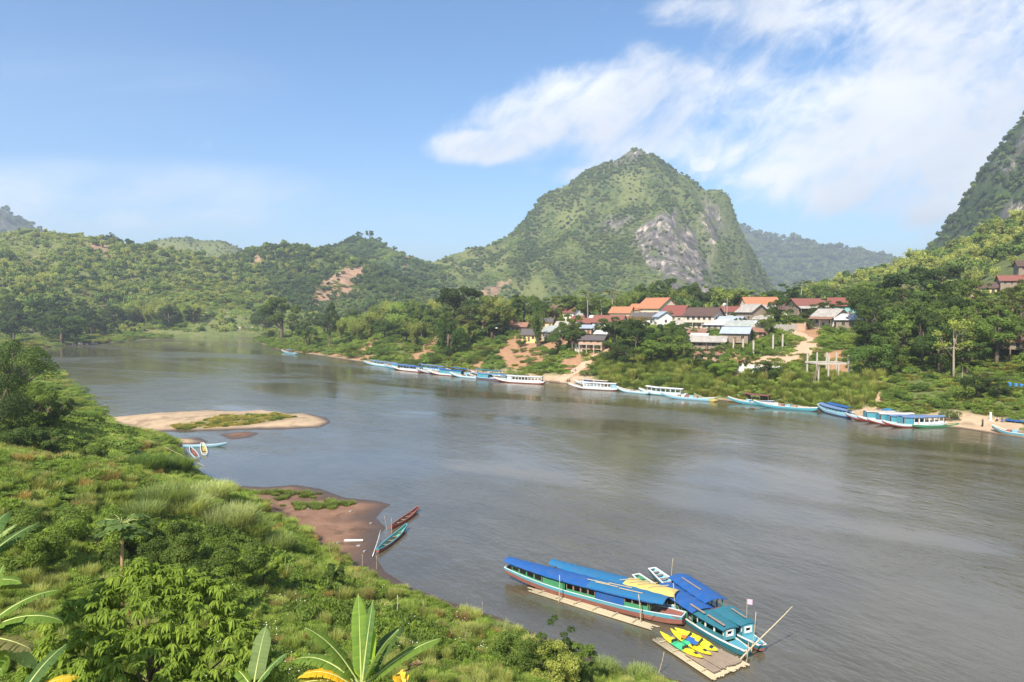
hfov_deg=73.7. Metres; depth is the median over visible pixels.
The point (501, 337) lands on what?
shrub
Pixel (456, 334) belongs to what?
dense tree
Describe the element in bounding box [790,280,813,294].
coconut palm
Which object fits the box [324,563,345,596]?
shrub
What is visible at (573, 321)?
feathery tree
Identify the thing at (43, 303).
dense tree
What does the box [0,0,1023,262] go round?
sky
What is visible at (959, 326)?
sparse tree
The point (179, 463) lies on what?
tall grass clump
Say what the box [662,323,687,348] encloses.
dense tree
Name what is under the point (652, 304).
house
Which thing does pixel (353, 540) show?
white plank
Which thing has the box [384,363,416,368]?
long boat
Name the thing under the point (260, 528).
tall grass clump
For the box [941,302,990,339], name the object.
feathery tree
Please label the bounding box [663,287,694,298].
bamboo clump
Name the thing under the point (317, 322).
broadleaf tree
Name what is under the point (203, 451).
canoe
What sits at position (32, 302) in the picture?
broadleaf tree
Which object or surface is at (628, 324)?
spreading tree
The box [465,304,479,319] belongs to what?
broadleaf tree
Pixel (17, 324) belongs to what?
broadleaf tree
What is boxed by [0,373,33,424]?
broadleaf tree
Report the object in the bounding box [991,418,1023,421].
long boat
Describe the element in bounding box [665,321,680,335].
feathery tree
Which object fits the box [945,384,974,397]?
shrub
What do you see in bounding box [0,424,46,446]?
broadleaf tree
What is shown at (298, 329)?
broadleaf tree
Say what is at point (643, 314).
house
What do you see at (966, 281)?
feathery tree
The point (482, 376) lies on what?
long boat
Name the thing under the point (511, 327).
house
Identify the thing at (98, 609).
drooping leaf tree
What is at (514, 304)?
tall tree
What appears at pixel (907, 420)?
long boat
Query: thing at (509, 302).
bamboo clump
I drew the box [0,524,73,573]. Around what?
thicket
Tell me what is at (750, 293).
feathery tree
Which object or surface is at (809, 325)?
dense tree
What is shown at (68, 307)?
feathery tree
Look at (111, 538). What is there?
thicket
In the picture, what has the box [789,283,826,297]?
bamboo clump
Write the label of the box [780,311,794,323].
feathery tree
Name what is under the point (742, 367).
garden wall
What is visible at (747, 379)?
shrub
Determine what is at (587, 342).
house
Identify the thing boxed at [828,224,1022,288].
bright hill
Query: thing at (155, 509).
tall grass clump
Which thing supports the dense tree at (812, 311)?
on the ground at (356, 520)
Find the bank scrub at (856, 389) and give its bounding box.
[0,269,1023,433]
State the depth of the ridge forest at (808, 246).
3160.98 m
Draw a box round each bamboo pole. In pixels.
[740,606,792,658]
[751,614,755,652]
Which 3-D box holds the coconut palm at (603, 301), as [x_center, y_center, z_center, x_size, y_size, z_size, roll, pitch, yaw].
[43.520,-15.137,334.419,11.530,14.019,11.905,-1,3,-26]
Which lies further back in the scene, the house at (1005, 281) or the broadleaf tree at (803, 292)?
the broadleaf tree at (803, 292)
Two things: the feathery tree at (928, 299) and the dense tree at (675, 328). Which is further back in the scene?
the dense tree at (675, 328)
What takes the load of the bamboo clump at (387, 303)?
on the ground at (356, 520)
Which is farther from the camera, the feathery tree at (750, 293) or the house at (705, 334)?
the feathery tree at (750, 293)
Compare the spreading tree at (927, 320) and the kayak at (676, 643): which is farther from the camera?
the spreading tree at (927, 320)
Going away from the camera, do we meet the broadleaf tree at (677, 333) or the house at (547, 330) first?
the broadleaf tree at (677, 333)
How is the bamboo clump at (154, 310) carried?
on the wooded hill at (207, 332)
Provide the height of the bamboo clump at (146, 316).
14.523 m
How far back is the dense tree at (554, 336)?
261.48 m
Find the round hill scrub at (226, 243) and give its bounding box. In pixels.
[136,236,241,256]
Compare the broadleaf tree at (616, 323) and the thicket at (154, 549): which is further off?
the broadleaf tree at (616, 323)
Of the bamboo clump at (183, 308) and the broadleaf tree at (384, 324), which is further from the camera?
the bamboo clump at (183, 308)
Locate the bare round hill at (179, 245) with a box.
[142,238,240,256]
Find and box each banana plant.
[0,511,39,588]
[0,564,63,675]
[24,644,78,681]
[227,625,287,681]
[292,594,441,681]
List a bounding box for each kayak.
[660,631,702,657]
[670,628,710,654]
[675,627,717,650]
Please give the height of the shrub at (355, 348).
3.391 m
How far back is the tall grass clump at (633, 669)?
45.16 m
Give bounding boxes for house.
[496,320,517,330]
[512,322,530,331]
[520,329,541,342]
[540,318,554,329]
[540,325,560,340]
[554,321,573,328]
[562,306,582,320]
[570,315,586,322]
[573,339,584,351]
[577,335,609,352]
[579,318,591,324]
[579,325,594,334]
[590,315,626,330]
[593,330,610,337]
[608,306,634,315]
[630,304,641,311]
[631,312,657,323]
[635,297,676,311]
[652,311,673,326]
[661,305,689,320]
[673,309,686,319]
[673,320,682,329]
[682,307,725,329]
[686,328,707,334]
[688,335,728,351]
[690,333,709,335]
[703,319,725,330]
[717,316,746,320]
[719,306,740,314]
[719,327,753,345]
[724,320,754,326]
[735,304,767,319]
[738,297,778,305]
[751,324,770,335]
[751,327,766,338]
[752,315,773,322]
[776,304,788,316]
[785,298,829,317]
[808,309,848,329]
[826,297,855,313]
[834,314,874,329]
[980,283,998,295]
[993,275,1023,290]
[999,336,1023,360]
[1011,261,1023,274]
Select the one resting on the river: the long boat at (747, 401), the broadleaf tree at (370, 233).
the long boat at (747, 401)
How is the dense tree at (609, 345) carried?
on the ground at (356, 520)
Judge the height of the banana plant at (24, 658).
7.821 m
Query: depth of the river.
91.52 m
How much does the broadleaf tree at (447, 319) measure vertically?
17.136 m
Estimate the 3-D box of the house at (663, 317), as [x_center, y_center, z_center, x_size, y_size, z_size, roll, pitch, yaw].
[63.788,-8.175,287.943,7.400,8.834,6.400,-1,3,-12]
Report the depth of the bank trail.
164.13 m
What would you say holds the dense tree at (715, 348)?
on the ground at (356, 520)
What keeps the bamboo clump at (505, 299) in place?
on the ground at (356, 520)
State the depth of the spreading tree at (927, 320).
177.34 m
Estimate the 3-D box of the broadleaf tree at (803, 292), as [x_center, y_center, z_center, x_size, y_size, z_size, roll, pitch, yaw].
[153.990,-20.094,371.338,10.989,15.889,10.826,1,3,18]
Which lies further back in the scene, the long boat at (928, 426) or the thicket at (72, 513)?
the long boat at (928, 426)
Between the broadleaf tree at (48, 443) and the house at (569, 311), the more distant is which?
the house at (569, 311)
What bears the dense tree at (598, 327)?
on the ground at (356, 520)
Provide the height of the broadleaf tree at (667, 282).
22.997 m
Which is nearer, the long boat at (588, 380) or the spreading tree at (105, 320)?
the long boat at (588, 380)
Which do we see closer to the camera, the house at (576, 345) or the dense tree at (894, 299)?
the dense tree at (894, 299)
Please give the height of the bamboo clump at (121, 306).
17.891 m
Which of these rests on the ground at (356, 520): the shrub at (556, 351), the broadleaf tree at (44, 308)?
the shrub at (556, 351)
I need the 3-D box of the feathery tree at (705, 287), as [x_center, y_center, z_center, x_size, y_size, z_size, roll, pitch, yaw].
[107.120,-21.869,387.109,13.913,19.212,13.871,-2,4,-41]
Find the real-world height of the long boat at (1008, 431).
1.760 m
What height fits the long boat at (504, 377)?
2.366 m
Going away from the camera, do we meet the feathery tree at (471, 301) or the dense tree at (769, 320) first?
the dense tree at (769, 320)
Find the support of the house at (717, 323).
on the ground at (356, 520)
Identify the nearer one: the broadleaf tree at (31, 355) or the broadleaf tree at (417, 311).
the broadleaf tree at (31, 355)
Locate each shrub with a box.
[315,342,326,346]
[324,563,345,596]
[343,345,358,350]
[371,340,381,345]
[374,348,389,355]
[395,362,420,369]
[429,356,441,362]
[465,356,477,362]
[479,347,492,355]
[489,631,530,668]
[493,335,507,342]
[505,369,528,377]
[517,631,562,676]
[529,638,581,681]
[539,615,576,675]
[547,349,557,354]
[562,641,597,681]
[653,376,671,385]
[743,376,757,383]
[889,376,899,381]
[893,390,905,397]
[908,382,929,390]
[921,373,938,378]
[938,410,962,419]
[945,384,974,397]
[962,400,975,407]
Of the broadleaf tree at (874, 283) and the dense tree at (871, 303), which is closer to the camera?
the dense tree at (871, 303)
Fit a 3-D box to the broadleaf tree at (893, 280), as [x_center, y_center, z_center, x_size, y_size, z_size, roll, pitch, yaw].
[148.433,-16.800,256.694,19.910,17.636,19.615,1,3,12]
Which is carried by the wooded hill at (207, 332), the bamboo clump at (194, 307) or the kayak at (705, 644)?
the bamboo clump at (194, 307)
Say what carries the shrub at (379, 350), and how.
on the ground at (356, 520)
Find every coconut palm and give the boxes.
[578,290,600,317]
[591,296,610,314]
[600,289,622,303]
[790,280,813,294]
[954,362,972,377]
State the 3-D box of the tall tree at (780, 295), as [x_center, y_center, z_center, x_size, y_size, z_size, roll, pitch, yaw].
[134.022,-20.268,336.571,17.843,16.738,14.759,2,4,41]
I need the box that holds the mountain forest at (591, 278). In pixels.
[427,147,776,305]
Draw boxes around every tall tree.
[394,323,410,340]
[406,304,428,317]
[428,318,444,336]
[483,320,503,338]
[510,294,520,321]
[697,288,715,303]
[765,283,804,302]
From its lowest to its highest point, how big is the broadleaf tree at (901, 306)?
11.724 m
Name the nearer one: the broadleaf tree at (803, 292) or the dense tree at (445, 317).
the dense tree at (445, 317)
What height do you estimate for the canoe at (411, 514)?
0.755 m
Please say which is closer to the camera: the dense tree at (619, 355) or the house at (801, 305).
the dense tree at (619, 355)
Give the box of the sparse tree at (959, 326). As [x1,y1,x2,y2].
[932,318,974,378]
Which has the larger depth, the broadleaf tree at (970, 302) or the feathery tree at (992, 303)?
the broadleaf tree at (970, 302)
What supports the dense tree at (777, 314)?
on the ground at (356, 520)
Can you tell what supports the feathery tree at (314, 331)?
on the ground at (356, 520)
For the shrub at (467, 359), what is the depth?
272.24 m
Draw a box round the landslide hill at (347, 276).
[243,247,439,314]
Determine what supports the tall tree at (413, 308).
on the ground at (356, 520)
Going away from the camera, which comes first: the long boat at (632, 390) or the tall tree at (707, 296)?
the long boat at (632, 390)
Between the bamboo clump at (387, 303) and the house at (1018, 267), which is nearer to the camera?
the house at (1018, 267)
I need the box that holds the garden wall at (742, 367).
[734,364,779,372]
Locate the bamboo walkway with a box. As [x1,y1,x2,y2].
[528,587,659,629]
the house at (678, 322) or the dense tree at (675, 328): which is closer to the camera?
the dense tree at (675, 328)
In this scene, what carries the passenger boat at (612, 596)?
on the river
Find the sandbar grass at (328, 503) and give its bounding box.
[170,412,355,510]
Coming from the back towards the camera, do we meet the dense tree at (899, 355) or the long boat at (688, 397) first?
the long boat at (688, 397)
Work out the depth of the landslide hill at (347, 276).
868.84 m
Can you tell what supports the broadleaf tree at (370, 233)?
on the tree topped hill at (390, 262)
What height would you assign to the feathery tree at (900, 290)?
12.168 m
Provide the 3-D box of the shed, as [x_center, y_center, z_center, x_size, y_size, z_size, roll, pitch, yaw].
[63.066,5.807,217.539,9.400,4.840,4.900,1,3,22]
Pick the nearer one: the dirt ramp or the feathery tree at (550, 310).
the dirt ramp
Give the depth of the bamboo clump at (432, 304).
448.06 m
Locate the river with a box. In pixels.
[27,336,1023,681]
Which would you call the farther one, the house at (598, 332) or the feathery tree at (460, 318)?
the feathery tree at (460, 318)
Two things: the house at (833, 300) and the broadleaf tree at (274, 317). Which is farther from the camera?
the broadleaf tree at (274, 317)
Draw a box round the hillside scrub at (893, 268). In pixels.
[862,215,1023,298]
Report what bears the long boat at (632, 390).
on the river
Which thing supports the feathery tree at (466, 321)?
on the ground at (356, 520)
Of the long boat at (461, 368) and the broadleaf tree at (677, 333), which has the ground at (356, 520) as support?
the broadleaf tree at (677, 333)
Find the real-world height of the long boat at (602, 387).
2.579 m
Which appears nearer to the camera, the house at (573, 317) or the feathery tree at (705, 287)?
the house at (573, 317)
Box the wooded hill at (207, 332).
[0,232,313,337]
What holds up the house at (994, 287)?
on the ground at (356, 520)
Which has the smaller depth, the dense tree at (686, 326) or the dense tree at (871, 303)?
the dense tree at (871, 303)
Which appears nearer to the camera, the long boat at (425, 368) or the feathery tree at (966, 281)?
the feathery tree at (966, 281)
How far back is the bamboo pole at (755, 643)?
48.79 m
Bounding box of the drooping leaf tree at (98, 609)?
[11,557,291,681]
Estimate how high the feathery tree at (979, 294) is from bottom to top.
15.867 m
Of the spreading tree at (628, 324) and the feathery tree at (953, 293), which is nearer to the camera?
the feathery tree at (953, 293)
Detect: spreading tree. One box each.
[10,309,32,320]
[96,318,112,330]
[435,286,483,314]
[597,317,635,349]
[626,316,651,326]
[839,288,873,302]
[902,265,964,294]
[911,308,941,364]
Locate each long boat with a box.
[281,349,297,353]
[364,360,398,367]
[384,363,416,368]
[391,365,424,371]
[416,367,445,373]
[417,364,446,370]
[428,369,466,375]
[446,367,471,373]
[450,372,475,378]
[467,368,508,376]
[467,372,499,380]
[488,374,523,378]
[493,375,545,383]
[569,381,618,390]
[574,378,610,385]
[616,386,649,393]
[639,385,687,395]
[661,392,714,400]
[694,393,717,401]
[728,396,778,404]
[744,392,774,401]
[753,400,817,410]
[817,402,853,417]
[826,402,853,413]
[845,410,894,420]
[857,412,913,422]
[867,414,928,425]
[882,415,946,427]
[912,423,959,427]
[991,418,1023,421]
[992,424,1023,435]
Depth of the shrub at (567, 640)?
42.21 m
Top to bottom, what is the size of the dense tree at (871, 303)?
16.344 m
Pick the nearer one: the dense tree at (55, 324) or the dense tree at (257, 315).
the dense tree at (55, 324)
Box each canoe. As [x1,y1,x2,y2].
[183,442,226,447]
[189,446,199,459]
[200,442,206,455]
[376,523,407,552]
[390,506,419,528]
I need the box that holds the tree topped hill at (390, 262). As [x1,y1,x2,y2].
[333,240,438,281]
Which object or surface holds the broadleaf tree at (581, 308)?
on the ground at (356, 520)
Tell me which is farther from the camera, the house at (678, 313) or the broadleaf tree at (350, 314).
the broadleaf tree at (350, 314)
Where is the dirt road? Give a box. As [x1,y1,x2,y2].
[733,331,824,371]
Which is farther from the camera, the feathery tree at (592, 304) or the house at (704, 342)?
the feathery tree at (592, 304)
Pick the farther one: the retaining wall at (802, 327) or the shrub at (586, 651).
the retaining wall at (802, 327)
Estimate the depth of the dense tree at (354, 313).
475.49 m
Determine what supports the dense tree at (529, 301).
on the ground at (356, 520)
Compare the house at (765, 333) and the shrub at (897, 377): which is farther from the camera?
the house at (765, 333)
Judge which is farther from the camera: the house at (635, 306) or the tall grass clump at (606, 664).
the house at (635, 306)
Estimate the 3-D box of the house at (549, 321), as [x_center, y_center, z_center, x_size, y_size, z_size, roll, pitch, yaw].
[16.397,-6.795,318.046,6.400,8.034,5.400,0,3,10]
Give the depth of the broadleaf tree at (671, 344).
216.81 m
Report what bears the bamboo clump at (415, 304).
on the ground at (356, 520)
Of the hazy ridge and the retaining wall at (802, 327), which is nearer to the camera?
the retaining wall at (802, 327)
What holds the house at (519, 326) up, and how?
on the ground at (356, 520)
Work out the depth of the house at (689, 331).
249.59 m
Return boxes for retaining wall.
[774,324,797,331]
[791,322,810,330]
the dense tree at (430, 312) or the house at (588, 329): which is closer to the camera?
the house at (588, 329)
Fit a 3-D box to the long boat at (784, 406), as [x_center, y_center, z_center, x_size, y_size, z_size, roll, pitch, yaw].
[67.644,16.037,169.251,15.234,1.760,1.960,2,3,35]
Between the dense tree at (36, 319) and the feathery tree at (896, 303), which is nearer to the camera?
the feathery tree at (896, 303)
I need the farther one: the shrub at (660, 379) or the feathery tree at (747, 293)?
the feathery tree at (747, 293)
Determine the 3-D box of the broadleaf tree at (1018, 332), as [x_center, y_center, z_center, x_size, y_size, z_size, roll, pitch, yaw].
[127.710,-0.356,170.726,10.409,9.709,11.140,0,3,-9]
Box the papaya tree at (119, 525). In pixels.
[91,513,152,609]
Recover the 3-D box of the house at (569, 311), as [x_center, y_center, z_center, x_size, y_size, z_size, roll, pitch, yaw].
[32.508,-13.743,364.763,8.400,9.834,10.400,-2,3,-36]
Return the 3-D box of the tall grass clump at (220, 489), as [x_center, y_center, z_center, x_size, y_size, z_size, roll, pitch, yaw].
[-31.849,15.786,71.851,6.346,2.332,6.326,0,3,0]
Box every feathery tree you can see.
[29,312,48,335]
[60,303,71,312]
[90,313,103,320]
[167,298,181,306]
[167,305,179,315]
[184,305,203,323]
[285,318,298,334]
[300,326,317,344]
[305,310,319,326]
[324,301,339,345]
[403,313,421,323]
[410,319,432,336]
[448,304,480,329]
[453,317,475,333]
[466,297,475,304]
[492,307,506,334]
[536,304,556,317]
[544,295,562,324]
[556,309,582,343]
[576,298,599,309]
[590,293,610,303]
[636,293,664,299]
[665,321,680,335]
[682,349,706,363]
[690,285,713,298]
[735,352,754,366]
[737,290,759,299]
[741,290,765,296]
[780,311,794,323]
[816,298,845,308]
[825,286,840,296]
[856,299,882,342]
[863,286,883,305]
[864,283,892,321]
[876,300,910,317]
[880,287,909,298]
[884,328,920,366]
[897,288,922,298]
[914,284,936,296]
[923,295,943,316]
[931,291,957,308]
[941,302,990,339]
[954,279,989,310]
[958,297,992,314]
[961,279,991,306]
[975,299,1010,318]
[979,305,1015,349]
[986,305,1021,320]
[993,290,1023,321]
[993,292,1023,313]
[1005,279,1023,317]
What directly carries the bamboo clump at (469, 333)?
on the ground at (356, 520)
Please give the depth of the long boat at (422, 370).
260.63 m
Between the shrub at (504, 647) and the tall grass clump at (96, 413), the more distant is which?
the tall grass clump at (96, 413)
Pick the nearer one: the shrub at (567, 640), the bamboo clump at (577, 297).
the shrub at (567, 640)
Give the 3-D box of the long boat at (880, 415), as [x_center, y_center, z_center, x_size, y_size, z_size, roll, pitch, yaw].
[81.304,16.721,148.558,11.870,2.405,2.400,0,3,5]
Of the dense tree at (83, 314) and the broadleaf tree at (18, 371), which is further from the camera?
the dense tree at (83, 314)
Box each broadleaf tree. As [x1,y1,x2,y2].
[0,312,13,333]
[0,322,17,339]
[0,339,59,396]
[0,346,42,387]
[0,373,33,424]
[0,380,59,426]
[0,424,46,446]
[3,314,25,338]
[23,314,38,331]
[25,294,41,307]
[26,310,48,319]
[28,429,67,451]
[32,397,73,424]
[41,300,62,312]
[45,319,68,337]
[66,315,88,325]
[73,444,108,457]
[86,320,104,333]
[258,297,301,338]
[294,322,315,342]
[312,314,331,332]
[343,310,358,318]
[365,230,373,238]
[371,320,397,339]
[396,302,409,312]
[402,309,421,314]
[413,308,428,320]
[422,315,435,324]
[432,314,445,322]
[433,307,443,317]
[436,313,454,342]
[448,303,464,312]
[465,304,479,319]
[474,295,486,315]
[474,315,497,337]
[477,296,511,337]
[510,295,538,321]
[554,295,580,308]
[558,324,586,350]
[575,300,600,316]
[608,321,636,344]
[616,319,654,352]
[628,283,662,303]
[634,339,672,360]
[649,278,692,297]
[651,335,694,358]
[672,330,690,354]
[717,289,744,305]
[761,290,783,296]
[787,290,805,297]
[806,285,827,297]
[815,291,833,298]
[829,286,849,296]
[845,288,878,313]
[852,321,886,342]
[857,281,881,297]
[874,273,941,297]
[880,306,912,321]
[881,315,924,354]
[884,304,913,320]
[884,307,916,337]
[901,291,930,311]
[906,301,940,317]
[918,315,943,355]
[923,281,984,297]
[927,284,966,334]
[933,305,982,338]
[937,282,968,299]
[945,340,992,373]
[947,326,986,362]
[959,299,981,315]
[973,315,1022,366]
[996,321,1023,352]
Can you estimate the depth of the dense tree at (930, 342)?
170.05 m
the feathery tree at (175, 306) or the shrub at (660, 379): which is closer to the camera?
the shrub at (660, 379)
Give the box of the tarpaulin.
[878,408,896,411]
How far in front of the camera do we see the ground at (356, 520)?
145.59 m
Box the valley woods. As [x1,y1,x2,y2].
[0,209,1023,324]
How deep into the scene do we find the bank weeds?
50.52 m
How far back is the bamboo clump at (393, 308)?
411.85 m
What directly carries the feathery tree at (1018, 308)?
on the ground at (356, 520)
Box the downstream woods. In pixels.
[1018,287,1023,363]
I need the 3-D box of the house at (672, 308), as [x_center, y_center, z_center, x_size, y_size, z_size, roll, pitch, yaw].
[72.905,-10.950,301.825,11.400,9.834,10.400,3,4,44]
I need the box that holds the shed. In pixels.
[694,351,725,360]
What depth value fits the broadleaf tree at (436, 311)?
386.44 m
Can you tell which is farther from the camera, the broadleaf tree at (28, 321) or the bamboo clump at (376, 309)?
the broadleaf tree at (28, 321)
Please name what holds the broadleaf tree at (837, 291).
on the ground at (356, 520)
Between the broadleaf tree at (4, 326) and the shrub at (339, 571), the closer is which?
the shrub at (339, 571)
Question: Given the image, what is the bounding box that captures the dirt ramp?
[550,347,607,381]
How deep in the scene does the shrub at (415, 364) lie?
273.67 m
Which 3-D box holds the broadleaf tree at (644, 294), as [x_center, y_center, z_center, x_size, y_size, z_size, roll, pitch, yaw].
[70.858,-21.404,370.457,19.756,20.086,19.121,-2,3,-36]
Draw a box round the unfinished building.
[805,352,850,381]
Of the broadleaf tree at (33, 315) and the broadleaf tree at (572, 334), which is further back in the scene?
the broadleaf tree at (33, 315)
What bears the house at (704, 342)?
on the ground at (356, 520)
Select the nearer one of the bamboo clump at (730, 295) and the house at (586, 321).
the house at (586, 321)
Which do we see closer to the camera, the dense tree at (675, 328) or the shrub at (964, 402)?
the shrub at (964, 402)
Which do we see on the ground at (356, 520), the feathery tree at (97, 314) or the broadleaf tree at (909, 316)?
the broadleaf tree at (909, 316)
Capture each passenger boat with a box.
[503,556,685,624]
[548,559,682,609]
[632,573,751,656]
[648,567,766,650]
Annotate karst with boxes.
[0,209,36,232]
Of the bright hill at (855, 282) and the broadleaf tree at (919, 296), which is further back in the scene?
the bright hill at (855, 282)
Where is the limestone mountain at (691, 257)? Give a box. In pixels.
[432,150,773,305]
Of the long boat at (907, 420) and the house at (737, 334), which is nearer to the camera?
the long boat at (907, 420)
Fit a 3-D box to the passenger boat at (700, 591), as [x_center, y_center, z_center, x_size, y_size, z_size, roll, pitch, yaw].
[15.614,21.408,56.607,2.150,1.975,15.201,-1,3,-20]
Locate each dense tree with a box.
[0,296,21,313]
[32,315,54,336]
[35,315,89,343]
[38,298,55,312]
[42,312,62,337]
[78,306,97,329]
[103,304,124,327]
[156,305,180,325]
[249,305,286,333]
[350,311,360,323]
[421,304,434,322]
[434,319,467,353]
[443,311,467,334]
[515,336,526,346]
[521,295,539,315]
[531,298,548,317]
[547,327,569,350]
[574,321,584,330]
[594,323,602,331]
[594,340,622,360]
[608,338,642,363]
[642,324,669,347]
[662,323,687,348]
[680,323,692,331]
[688,282,705,301]
[702,351,719,369]
[707,359,738,373]
[710,346,722,352]
[716,342,730,351]
[719,348,744,372]
[750,360,782,379]
[751,331,757,339]
[755,314,775,330]
[766,298,794,321]
[799,304,829,320]
[804,320,815,329]
[840,280,866,296]
[847,334,895,372]
[855,290,886,330]
[870,336,909,370]
[887,290,910,303]
[912,324,966,371]
[960,371,991,397]
[978,376,1013,397]
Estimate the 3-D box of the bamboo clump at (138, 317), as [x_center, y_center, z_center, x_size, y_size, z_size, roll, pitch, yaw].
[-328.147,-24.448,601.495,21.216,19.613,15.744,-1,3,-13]
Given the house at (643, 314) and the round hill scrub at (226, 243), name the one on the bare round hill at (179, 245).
the round hill scrub at (226, 243)
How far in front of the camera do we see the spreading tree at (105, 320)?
543.64 m
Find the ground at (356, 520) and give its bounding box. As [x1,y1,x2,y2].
[0,252,1023,681]
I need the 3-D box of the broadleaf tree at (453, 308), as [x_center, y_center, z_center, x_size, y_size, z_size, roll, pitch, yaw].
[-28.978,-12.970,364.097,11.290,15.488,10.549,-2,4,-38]
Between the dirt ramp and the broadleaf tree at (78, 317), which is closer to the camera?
the dirt ramp
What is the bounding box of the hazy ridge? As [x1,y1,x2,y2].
[741,228,882,289]
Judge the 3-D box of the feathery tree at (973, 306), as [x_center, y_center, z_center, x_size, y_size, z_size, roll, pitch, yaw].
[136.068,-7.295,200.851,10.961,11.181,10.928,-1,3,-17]
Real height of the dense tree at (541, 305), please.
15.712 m
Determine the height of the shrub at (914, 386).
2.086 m
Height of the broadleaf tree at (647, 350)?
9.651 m
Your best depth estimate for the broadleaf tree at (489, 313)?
309.45 m
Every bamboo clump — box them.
[106,303,133,322]
[124,307,139,322]
[126,303,147,322]
[127,299,149,306]
[137,309,152,321]
[143,305,160,319]
[148,303,164,317]
[174,302,197,321]
[188,303,205,319]
[261,328,279,336]
[334,317,353,338]
[340,316,358,331]
[347,319,358,336]
[350,321,370,340]
[358,310,382,334]
[367,305,380,321]
[377,300,393,315]
[381,312,405,334]
[382,300,396,318]
[384,301,405,313]
[400,320,423,344]
[408,298,424,308]
[424,298,443,309]
[455,323,477,344]
[488,293,507,305]
[493,298,518,309]
[500,307,517,334]
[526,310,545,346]
[562,294,588,305]
[620,290,641,305]
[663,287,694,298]
[711,285,748,305]
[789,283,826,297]
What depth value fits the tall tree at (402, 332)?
336.19 m
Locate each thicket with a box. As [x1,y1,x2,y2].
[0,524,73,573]
[1,503,95,533]
[42,507,147,558]
[97,521,202,563]
[147,563,234,603]
[159,523,262,575]
[237,551,286,585]
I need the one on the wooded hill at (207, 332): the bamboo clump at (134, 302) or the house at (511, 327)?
the bamboo clump at (134, 302)
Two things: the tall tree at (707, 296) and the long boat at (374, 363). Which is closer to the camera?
the long boat at (374, 363)
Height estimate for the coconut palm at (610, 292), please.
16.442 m
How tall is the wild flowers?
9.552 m
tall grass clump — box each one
[75,409,103,415]
[114,450,171,470]
[115,496,169,518]
[130,478,202,515]
[149,453,195,472]
[164,489,223,517]
[189,476,237,501]
[192,497,266,531]
[234,512,275,541]
[261,529,301,551]
[490,618,515,631]
[583,654,622,675]
[620,661,660,680]
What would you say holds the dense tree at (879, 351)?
on the ground at (356, 520)
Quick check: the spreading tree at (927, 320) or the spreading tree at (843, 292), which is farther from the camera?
the spreading tree at (843, 292)
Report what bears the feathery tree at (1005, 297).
on the ground at (356, 520)
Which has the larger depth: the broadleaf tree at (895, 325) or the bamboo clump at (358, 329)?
the bamboo clump at (358, 329)
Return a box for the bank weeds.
[0,358,675,681]
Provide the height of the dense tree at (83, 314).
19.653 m
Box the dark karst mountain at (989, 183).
[934,119,1023,245]
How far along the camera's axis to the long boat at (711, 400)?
182.06 m
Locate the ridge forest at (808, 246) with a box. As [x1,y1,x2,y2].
[739,223,896,292]
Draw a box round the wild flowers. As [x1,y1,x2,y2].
[206,580,481,675]
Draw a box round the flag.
[746,599,752,630]
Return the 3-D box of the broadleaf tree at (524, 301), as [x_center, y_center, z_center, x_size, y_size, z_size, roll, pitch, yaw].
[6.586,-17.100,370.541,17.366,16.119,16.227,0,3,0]
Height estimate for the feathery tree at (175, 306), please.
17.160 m
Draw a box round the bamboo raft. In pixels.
[652,635,749,680]
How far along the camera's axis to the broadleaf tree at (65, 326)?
476.99 m
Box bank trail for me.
[875,380,882,409]
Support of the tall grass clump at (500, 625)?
on the ground at (356, 520)
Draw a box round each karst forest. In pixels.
[0,205,42,231]
[925,110,1023,249]
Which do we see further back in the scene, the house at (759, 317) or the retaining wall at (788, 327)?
the house at (759, 317)
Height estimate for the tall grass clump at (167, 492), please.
2.856 m
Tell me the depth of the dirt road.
210.45 m
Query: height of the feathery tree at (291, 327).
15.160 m
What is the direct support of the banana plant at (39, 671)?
on the ground at (356, 520)
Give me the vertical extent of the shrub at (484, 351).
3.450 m
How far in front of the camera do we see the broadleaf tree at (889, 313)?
201.58 m
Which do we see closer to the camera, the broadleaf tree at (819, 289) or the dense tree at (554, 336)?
the dense tree at (554, 336)
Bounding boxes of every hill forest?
[0,228,323,335]
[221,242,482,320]
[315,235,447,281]
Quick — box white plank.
[344,539,362,540]
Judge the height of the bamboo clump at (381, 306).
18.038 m
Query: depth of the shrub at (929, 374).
166.90 m
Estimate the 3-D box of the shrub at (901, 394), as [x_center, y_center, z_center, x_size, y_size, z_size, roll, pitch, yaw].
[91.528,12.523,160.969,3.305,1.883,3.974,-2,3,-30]

